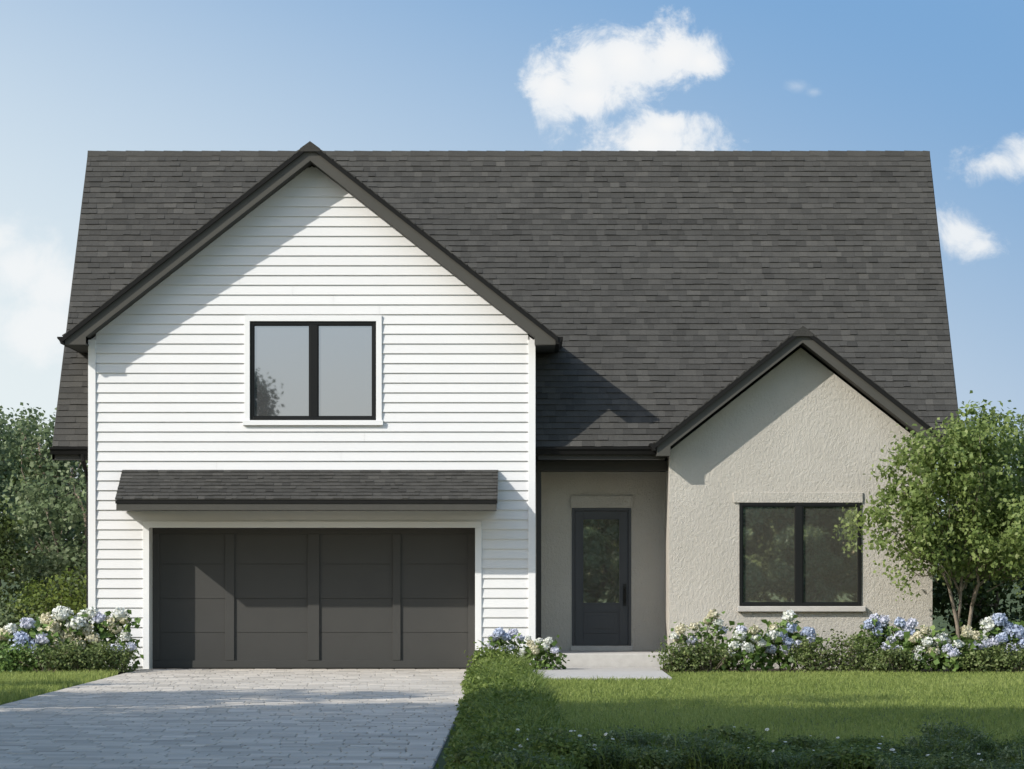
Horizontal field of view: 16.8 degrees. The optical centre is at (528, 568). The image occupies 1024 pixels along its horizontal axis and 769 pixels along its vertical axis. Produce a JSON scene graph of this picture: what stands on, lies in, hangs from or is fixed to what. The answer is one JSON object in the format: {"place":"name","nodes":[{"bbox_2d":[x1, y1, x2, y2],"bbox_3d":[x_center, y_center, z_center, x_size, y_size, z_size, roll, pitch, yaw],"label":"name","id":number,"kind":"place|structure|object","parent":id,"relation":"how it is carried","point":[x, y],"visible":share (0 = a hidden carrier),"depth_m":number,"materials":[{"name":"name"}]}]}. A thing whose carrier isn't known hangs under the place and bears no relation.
{"place":"outdoors","nodes":[
{"label":"outdoors","id":0,"kind":"place"},
{"bbox_2d":[0,669,465,768],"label":"driveway","id":1,"kind":"structure","parent":0,"point":[271,719],"depth_m":34.24,"materials":[{"name":"stone"}]},
{"bbox_2d":[0,0,1023,572],"label":"sky","id":2,"kind":"structure","parent":0,"point":[943,78],"materials":[{"name":"blue"}]},
{"bbox_2d":[0,573,1023,768],"bbox_3d":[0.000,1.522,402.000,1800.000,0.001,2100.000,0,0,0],"label":"lawn ground","id":3,"kind":"structure","parent":0,"point":[441,762],"depth_m":41.30,"materials":[{"name":"green plant"}]},
{"bbox_2d":[0,405,39,556],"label":"broadleaf tree","id":4,"kind":"object","parent":3,"relation":"on","point":[3,436],"visible":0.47,"depth_m":61.48,"materials":[{"name":"green plant"}]},
{"bbox_2d":[0,596,42,665],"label":"bush","id":5,"kind":"object","parent":3,"relation":"on","point":[6,618],"visible":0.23,"depth_m":53.91,"materials":[{"name":"green plant"}]},
{"bbox_2d":[0,640,47,672],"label":"shrub","id":6,"kind":"object","parent":3,"relation":"on","point":[8,663],"visible":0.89,"depth_m":49.42,"materials":[{"name":"green plant"}]},
{"bbox_2d":[0,496,49,622],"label":"broadleaf tree","id":7,"kind":"object","parent":3,"relation":"on","point":[7,524],"visible":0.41,"depth_m":58.18,"materials":[{"name":"green plant"}]},
{"bbox_2d":[0,409,84,596],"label":"broadleaf tree","id":8,"kind":"object","parent":3,"relation":"on","point":[15,479],"visible":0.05,"depth_m":68.16,"materials":[{"name":"green plant"}]},
{"bbox_2d":[0,462,85,626],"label":"broadleaf tree","id":9,"kind":"object","parent":3,"relation":"on","point":[57,559],"visible":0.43,"depth_m":59.75,"materials":[{"name":"green plant"}]},
{"bbox_2d":[0,402,87,585],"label":"broadleaf tree","id":10,"kind":"object","parent":3,"relation":"on","point":[39,462],"visible":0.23,"depth_m":64.38,"materials":[{"name":"green plant"}]},
{"bbox_2d":[2,566,85,656],"bbox_3d":[-7.397,0.736,54.194,2.139,1.579,1.753,0,0,0],"label":"bush","id":11,"kind":"object","parent":3,"relation":"on","point":[63,600],"visible":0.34,"depth_m":53.97,"materials":[{"name":"green plant"}]},
{"bbox_2d":[14,637,87,673],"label":"shrub","id":12,"kind":"object","parent":3,"relation":"on","point":[52,664],"visible":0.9,"depth_m":49.49,"materials":[{"name":"green plant"}]},
{"bbox_2d":[46,631,114,672],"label":"shrub","id":13,"kind":"object","parent":3,"relation":"on","point":[93,662],"visible":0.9,"depth_m":49.73,"materials":[{"name":"green plant"}]},
{"bbox_2d":[440,740,532,765],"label":"flowering plant","id":14,"kind":"object","parent":3,"relation":"on","point":[476,748],"visible":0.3,"depth_m":25.62,"materials":[{"name":"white plant"}]},
{"bbox_2d":[456,748,519,766],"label":"flowering plant","id":15,"kind":"object","parent":3,"relation":"on","point":[487,753],"visible":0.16,"depth_m":25.42,"materials":[{"name":"green plant"}]},
{"bbox_2d":[464,733,529,751],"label":"flowering plant","id":16,"kind":"object","parent":3,"relation":"on","point":[500,743],"visible":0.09,"depth_m":26.00,"materials":[{"name":"green plant"}]},
{"bbox_2d":[448,727,548,750],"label":"flowering plant","id":17,"kind":"object","parent":3,"relation":"on","point":[486,736],"visible":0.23,"depth_m":27.04,"materials":[{"name":"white plant"}]},
{"bbox_2d":[473,627,526,656],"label":"hydrangea","id":18,"kind":"object","parent":3,"relation":"on","point":[495,636],"visible":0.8,"depth_m":51.07,"materials":[{"name":"blue plant"}]},
{"bbox_2d":[50,141,958,668],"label":"house","id":19,"kind":"structure","parent":3,"relation":"on","point":[318,407],"depth_m":52.41,"materials":[{"name":"white paint"}]},
{"bbox_2d":[243,315,382,424],"bbox_3d":[-3.228,-2.979,52.008,2.106,1.647,0.165,0,0,0],"label":"window","id":20,"kind":"structure","parent":19,"relation":"in","point":[299,369],"depth_m":52.02,"materials":[{"name":"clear glass"}]},
{"bbox_2d":[153,528,474,668],"bbox_3d":[-3.241,0.445,52.449,4.889,2.130,0.082,0,0,0],"label":"garage door","id":21,"kind":"structure","parent":19,"relation":"in","point":[224,598],"depth_m":52.44,"materials":[{"name":"paint"}]},
{"bbox_2d":[572,508,630,645],"bbox_3d":[1.141,0.122,53.825,0.921,2.140,0.149,0,0,0],"label":"front door","id":22,"kind":"structure","parent":19,"relation":"in","point":[601,537],"depth_m":53.83,"materials":[{"name":"paint"}]},
{"bbox_2d":[733,492,865,611],"bbox_3d":[4.094,-0.255,52.253,1.993,1.802,0.175,0,0,0],"label":"window","id":23,"kind":"structure","parent":19,"relation":"in","point":[797,554],"depth_m":52.27,"materials":[{"name":"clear glass"}]},
{"bbox_2d":[436,648,594,768],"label":"ground cover","id":24,"kind":"object","parent":3,"relation":"on","point":[507,692],"visible":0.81,"depth_m":33.61,"materials":[{"name":"green plant"}]},
{"bbox_2d":[464,645,519,665],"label":"shrub","id":25,"kind":"object","parent":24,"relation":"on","point":[478,655],"visible":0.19,"depth_m":50.66,"materials":[{"name":"green plant"}]},
{"bbox_2d":[479,745,580,768],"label":"flowering plant","id":26,"kind":"object","parent":3,"relation":"on","point":[525,756],"visible":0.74,"depth_m":24.78,"materials":[{"name":"green plant"}]},
{"bbox_2d":[511,635,569,669],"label":"hydrangea","id":27,"kind":"object","parent":3,"relation":"on","point":[538,647],"visible":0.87,"depth_m":50.67,"materials":[{"name":"white plant"}]},
{"bbox_2d":[505,728,611,763],"bbox_3d":[0.176,1.350,25.704,0.922,0.334,0.852,0,0,-30],"label":"flowering plant","id":28,"kind":"object","parent":3,"relation":"on","point":[562,746],"visible":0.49,"depth_m":25.60,"materials":[{"name":"green plant"}]},
{"bbox_2d":[519,725,614,747],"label":"flowering plant","id":29,"kind":"object","parent":3,"relation":"on","point":[588,737],"visible":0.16,"depth_m":27.16,"materials":[{"name":"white plant"}]},
{"bbox_2d":[557,748,603,768],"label":"flowering plant","id":30,"kind":"object","parent":3,"relation":"on","point":[590,766],"visible":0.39,"depth_m":25.47,"materials":[{"name":"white plant"}]},
{"bbox_2d":[573,740,630,754],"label":"flowering plant","id":31,"kind":"object","parent":3,"relation":"on","point":[587,746],"visible":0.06,"depth_m":26.59,"materials":[{"name":"green plant"}]},
{"bbox_2d":[582,738,645,752],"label":"flowering plant","id":32,"kind":"object","parent":3,"relation":"on","point":[606,741],"visible":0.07,"depth_m":27.43,"materials":[{"name":"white plant"}]},
{"bbox_2d":[584,743,672,768],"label":"flowering plant","id":33,"kind":"object","parent":3,"relation":"on","point":[609,760],"visible":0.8,"depth_m":25.27,"materials":[{"name":"green plant"}]},
{"bbox_2d":[594,724,681,750],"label":"flowering plant","id":34,"kind":"object","parent":3,"relation":"on","point":[635,738],"visible":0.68,"depth_m":28.41,"materials":[{"name":"green plant"}]},
{"bbox_2d":[608,743,691,758],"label":"flowering plant","id":35,"kind":"object","parent":3,"relation":"on","point":[671,754],"visible":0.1,"depth_m":26.03,"materials":[{"name":"green plant"}]},
{"bbox_2d":[617,748,688,768],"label":"flowering plant","id":36,"kind":"object","parent":3,"relation":"on","point":[667,762],"visible":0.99,"depth_m":25.14,"materials":[{"name":"green plant"}]},
{"bbox_2d":[622,744,686,751],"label":"flowering plant","id":37,"kind":"object","parent":3,"relation":"on","point":[646,748],"depth_m":27.01,"materials":[{"name":"green plant"}]},
{"bbox_2d":[645,726,749,759],"bbox_3d":[1.285,1.361,26.608,0.763,0.311,0.871,0,0,-32],"label":"flowering plant","id":38,"kind":"object","parent":3,"relation":"on","point":[673,741],"visible":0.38,"depth_m":26.54,"materials":[{"name":"green plant"}]},
{"bbox_2d":[665,733,749,751],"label":"flowering plant","id":39,"kind":"object","parent":3,"relation":"on","point":[733,744],"visible":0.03,"depth_m":27.33,"materials":[{"name":"green plant"}]},
{"bbox_2d":[671,741,765,768],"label":"flowering plant","id":40,"kind":"object","parent":3,"relation":"on","point":[716,760],"visible":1,"depth_m":24.77,"materials":[{"name":"green plant"}]},
{"bbox_2d":[677,723,776,745],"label":"flowering plant","id":41,"kind":"object","parent":3,"relation":"on","point":[738,736],"visible":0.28,"depth_m":27.86,"materials":[{"name":"green plant"}]},
{"bbox_2d":[708,744,778,768],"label":"flowering plant","id":42,"kind":"object","parent":3,"relation":"on","point":[762,762],"visible":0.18,"depth_m":25.43,"materials":[{"name":"green plant"}]},
{"bbox_2d":[727,740,812,754],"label":"flowering plant","id":43,"kind":"object","parent":3,"relation":"on","point":[779,745],"visible":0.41,"depth_m":27.50,"materials":[{"name":"green plant"}]},
{"bbox_2d":[754,749,826,768],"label":"flowering plant","id":44,"kind":"object","parent":3,"relation":"on","point":[781,762],"visible":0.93,"depth_m":25.57,"materials":[{"name":"green plant"}]},
{"bbox_2d":[762,749,819,759],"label":"flowering plant","id":45,"kind":"object","parent":3,"relation":"on","point":[788,753],"visible":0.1,"depth_m":26.06,"materials":[{"name":"green plant"}]},
{"bbox_2d":[772,745,818,753],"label":"flowering plant","id":46,"kind":"object","parent":3,"relation":"on","point":[800,749],"visible":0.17,"depth_m":27.52,"materials":[{"name":"green plant"}]},
{"bbox_2d":[771,733,843,752],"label":"flowering plant","id":47,"kind":"object","parent":3,"relation":"on","point":[800,741],"visible":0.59,"depth_m":28.08,"materials":[{"name":"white plant"}]},
{"bbox_2d":[774,752,851,768],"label":"flowering plant","id":48,"kind":"object","parent":3,"relation":"on","point":[822,765],"visible":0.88,"depth_m":25.57,"materials":[{"name":"green plant"}]},
{"bbox_2d":[662,669,1021,672],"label":"flower bed soil","id":49,"kind":"structure","parent":3,"relation":"on","point":[925,670],"depth_m":51.26,"materials":[{"name":"brown soil"}]},
{"bbox_2d":[648,639,707,671],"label":"shrub","id":50,"kind":"object","parent":49,"relation":"on","point":[676,662],"visible":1,"depth_m":50.42,"materials":[{"name":"green plant"}]},
{"bbox_2d":[659,609,733,667],"bbox_3d":[2.510,1.052,51.241,1.133,0.927,0.676,0,0,0],"label":"hydrangea","id":51,"kind":"object","parent":49,"relation":"on","point":[711,619],"visible":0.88,"depth_m":51.10,"materials":[{"name":"white plant"}]},
{"bbox_2d":[683,636,744,671],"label":"shrub","id":52,"kind":"object","parent":49,"relation":"on","point":[712,656],"visible":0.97,"depth_m":50.44,"materials":[{"name":"green plant"}]},
{"bbox_2d":[715,621,778,671],"bbox_3d":[3.194,1.141,50.708,0.943,0.767,0.696,0,0,0],"label":"hydrangea","id":53,"kind":"object","parent":49,"relation":"on","point":[753,641],"visible":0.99,"depth_m":50.57,"materials":[{"name":"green plant"}]},
{"bbox_2d":[757,610,829,670],"bbox_3d":[3.885,1.055,50.954,1.096,0.920,0.843,0,0,0],"label":"hydrangea","id":54,"kind":"object","parent":49,"relation":"on","point":[786,636],"visible":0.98,"depth_m":50.77,"materials":[{"name":"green plant"}]},
{"bbox_2d":[779,631,851,671],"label":"shrub","id":55,"kind":"object","parent":49,"relation":"on","point":[810,657],"visible":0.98,"depth_m":50.56,"materials":[{"name":"green plant"}]},
{"bbox_2d":[821,629,886,671],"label":"shrub","id":56,"kind":"object","parent":49,"relation":"on","point":[854,664],"visible":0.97,"depth_m":50.58,"materials":[{"name":"green plant"}]},
{"bbox_2d":[849,613,894,669],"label":"hydrangea","id":57,"kind":"object","parent":49,"relation":"on","point":[876,623],"visible":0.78,"depth_m":51.08,"materials":[{"name":"blue plant"}]},
{"bbox_2d":[857,644,927,672],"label":"shrub","id":58,"kind":"object","parent":49,"relation":"on","point":[892,655],"visible":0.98,"depth_m":50.29,"materials":[{"name":"green plant"}]},
{"bbox_2d":[875,616,934,666],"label":"hydrangea","id":59,"kind":"object","parent":49,"relation":"on","point":[904,632],"visible":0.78,"depth_m":50.95,"materials":[{"name":"blue plant"}]},
{"bbox_2d":[900,625,957,671],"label":"hydrangea","id":60,"kind":"object","parent":49,"relation":"on","point":[923,640],"visible":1,"depth_m":50.51,"materials":[{"name":"white plant"}]},
{"bbox_2d":[846,390,1023,669],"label":"ornamental tree","id":61,"kind":"object","parent":49,"relation":"on","point":[988,526],"visible":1,"depth_m":50.64,"materials":[{"name":"green plant"}]},
{"bbox_2d":[930,629,978,671],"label":"hydrangea","id":62,"kind":"object","parent":49,"relation":"on","point":[951,651],"visible":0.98,"depth_m":50.40,"materials":[{"name":"white plant"}]},
{"bbox_2d":[952,646,1003,671],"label":"shrub","id":63,"kind":"object","parent":49,"relation":"on","point":[978,659],"visible":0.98,"depth_m":50.30,"materials":[{"name":"green plant"}]},
{"bbox_2d":[949,615,1008,666],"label":"hydrangea","id":64,"kind":"object","parent":49,"relation":"on","point":[983,636],"visible":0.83,"depth_m":50.86,"materials":[{"name":"white plant"}]},
{"bbox_2d":[982,642,1023,671],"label":"shrub","id":65,"kind":"object","parent":49,"relation":"on","point":[1012,664],"visible":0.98,"depth_m":50.36,"materials":[{"name":"green plant"}]},
{"bbox_2d":[988,613,1023,670],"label":"hydrangea","id":66,"kind":"object","parent":49,"relation":"on","point":[1014,630],"visible":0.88,"depth_m":50.83,"materials":[{"name":"blue plant"}]},
{"bbox_2d":[794,743,909,768],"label":"flowering plant","id":67,"kind":"object","parent":3,"relation":"on","point":[857,757],"visible":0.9,"depth_m":25.63,"materials":[{"name":"green plant"}]},
{"bbox_2d":[813,742,899,752],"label":"flowering plant","id":68,"kind":"object","parent":3,"relation":"on","point":[857,746],"visible":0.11,"depth_m":27.17,"materials":[{"name":"green plant"}]},
{"bbox_2d":[828,735,898,748],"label":"flowering plant","id":69,"kind":"object","parent":3,"relation":"on","point":[860,739],"visible":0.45,"depth_m":28.45,"materials":[{"name":"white plant"}]},
{"bbox_2d":[862,750,933,767],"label":"flowering plant","id":70,"kind":"object","parent":3,"relation":"on","point":[908,756],"visible":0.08,"depth_m":26.04,"materials":[{"name":"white plant"}]},
{"bbox_2d":[864,754,954,768],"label":"flowering plant","id":71,"kind":"object","parent":3,"relation":"on","point":[903,764],"visible":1,"depth_m":25.19,"materials":[{"name":"green plant"}]},
{"bbox_2d":[872,742,946,759],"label":"flowering plant","id":72,"kind":"object","parent":3,"relation":"on","point":[916,750],"visible":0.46,"depth_m":26.85,"materials":[{"name":"green plant"}]},
{"bbox_2d":[892,729,992,753],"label":"flowering plant","id":73,"kind":"object","parent":3,"relation":"on","point":[948,745],"visible":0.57,"depth_m":27.33,"materials":[{"name":"green plant"}]},
{"bbox_2d":[913,756,981,768],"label":"flowering plant","id":74,"kind":"object","parent":3,"relation":"on","point":[954,764],"visible":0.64,"depth_m":25.35,"materials":[{"name":"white plant"}]},
{"bbox_2d":[915,750,982,763],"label":"flowering plant","id":75,"kind":"object","parent":3,"relation":"on","point":[945,755],"visible":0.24,"depth_m":26.23,"materials":[{"name":"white plant"}]},
{"bbox_2d":[907,715,997,746],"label":"flowering plant","id":76,"kind":"object","parent":3,"relation":"on","point":[935,730],"visible":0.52,"depth_m":28.47,"materials":[{"name":"green plant"}]},
{"bbox_2d":[946,747,1003,764],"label":"flowering plant","id":77,"kind":"object","parent":3,"relation":"on","point":[975,752],"visible":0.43,"depth_m":26.66,"materials":[{"name":"green plant"}]},
{"bbox_2d":[932,503,1023,647],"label":"broadleaf tree","id":78,"kind":"object","parent":3,"relation":"on","point":[979,612],"visible":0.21,"depth_m":56.14,"materials":[{"name":"green plant"}]},
{"bbox_2d":[932,462,1023,621],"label":"broadleaf tree","id":79,"kind":"object","parent":3,"relation":"on","point":[1021,580],"visible":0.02,"depth_m":62.73,"materials":[{"name":"green plant"}]},
{"bbox_2d":[950,756,1023,768],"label":"flowering plant","id":80,"kind":"object","parent":3,"relation":"on","point":[987,765],"visible":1,"depth_m":24.81,"materials":[{"name":"green plant"}]},
{"bbox_2d":[963,735,1022,753],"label":"flowering plant","id":81,"kind":"object","parent":3,"relation":"on","point":[989,744],"visible":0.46,"depth_m":27.52,"materials":[{"name":"green plant"}]},
{"bbox_2d":[982,738,1023,767],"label":"flowering plant","id":82,"kind":"object","parent":3,"relation":"on","point":[1008,753],"visible":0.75,"depth_m":25.15,"materials":[{"name":"green plant"}]},
{"bbox_2d":[987,748,1021,763],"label":"flowering plant","id":83,"kind":"object","parent":3,"relation":"on","point":[1000,750],"visible":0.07,"depth_m":26.54,"materials":[{"name":"green plant"}]},
{"bbox_2d":[997,413,1023,494],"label":"broadleaf tree","id":84,"kind":"object","parent":3,"relation":"on","point":[1022,424],"visible":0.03,"depth_m":60.81,"materials":[{"name":"green plant"}]},
{"bbox_2d":[1001,735,1023,752],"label":"flowering plant","id":85,"kind":"object","parent":3,"relation":"on","point":[1020,740],"visible":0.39,"depth_m":27.10,"materials":[{"name":"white plant"}]},
{"bbox_2d":[1006,731,1023,743],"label":"flowering plant","id":86,"kind":"object","parent":3,"relation":"on","point":[1017,737],"visible":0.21,"depth_m":27.98,"materials":[{"name":"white plant"}]},
{"bbox_2d":[1010,578,1023,621],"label":"broadleaf tree","id":87,"kind":"object","parent":3,"relation":"on","point":[1021,599],"visible":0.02,"depth_m":57.90,"materials":[{"name":"green plant"}]},
{"label":"flower bed soil","id":88,"kind":"structure","parent":3,"relation":"on","visible":0},
{"bbox_2d":[0,618,62,671],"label":"hydrangea","id":89,"kind":"object","parent":88,"relation":"on","point":[10,632],"visible":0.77,"depth_m":50.00,"materials":[{"name":"blue plant"}]},
{"bbox_2d":[36,606,103,666],"bbox_3d":[-6.790,1.029,50.977,1.191,0.988,0.939,0,0,0],"label":"hydrangea","id":90,"kind":"object","parent":88,"relation":"on","point":[59,620],"visible":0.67,"depth_m":50.71,"materials":[{"name":"white plant"}]},
{"bbox_2d":[77,607,143,669],"bbox_3d":[-6.215,1.033,51.064,1.146,0.964,0.797,0,0,0],"label":"hydrangea","id":91,"kind":"object","parent":88,"relation":"on","point":[117,621],"visible":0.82,"depth_m":50.91,"materials":[{"name":"white plant"}]},
{"bbox_2d":[86,639,138,672],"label":"shrub","id":92,"kind":"object","parent":88,"relation":"on","point":[117,659],"visible":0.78,"depth_m":50.15,"materials":[{"name":"green plant"}]},
{"bbox_2d":[533,667,671,680],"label":"path","id":93,"kind":"structure","parent":0,"point":[617,672],"depth_m":49.30,"materials":[{"name":"concrete"}]}
]}

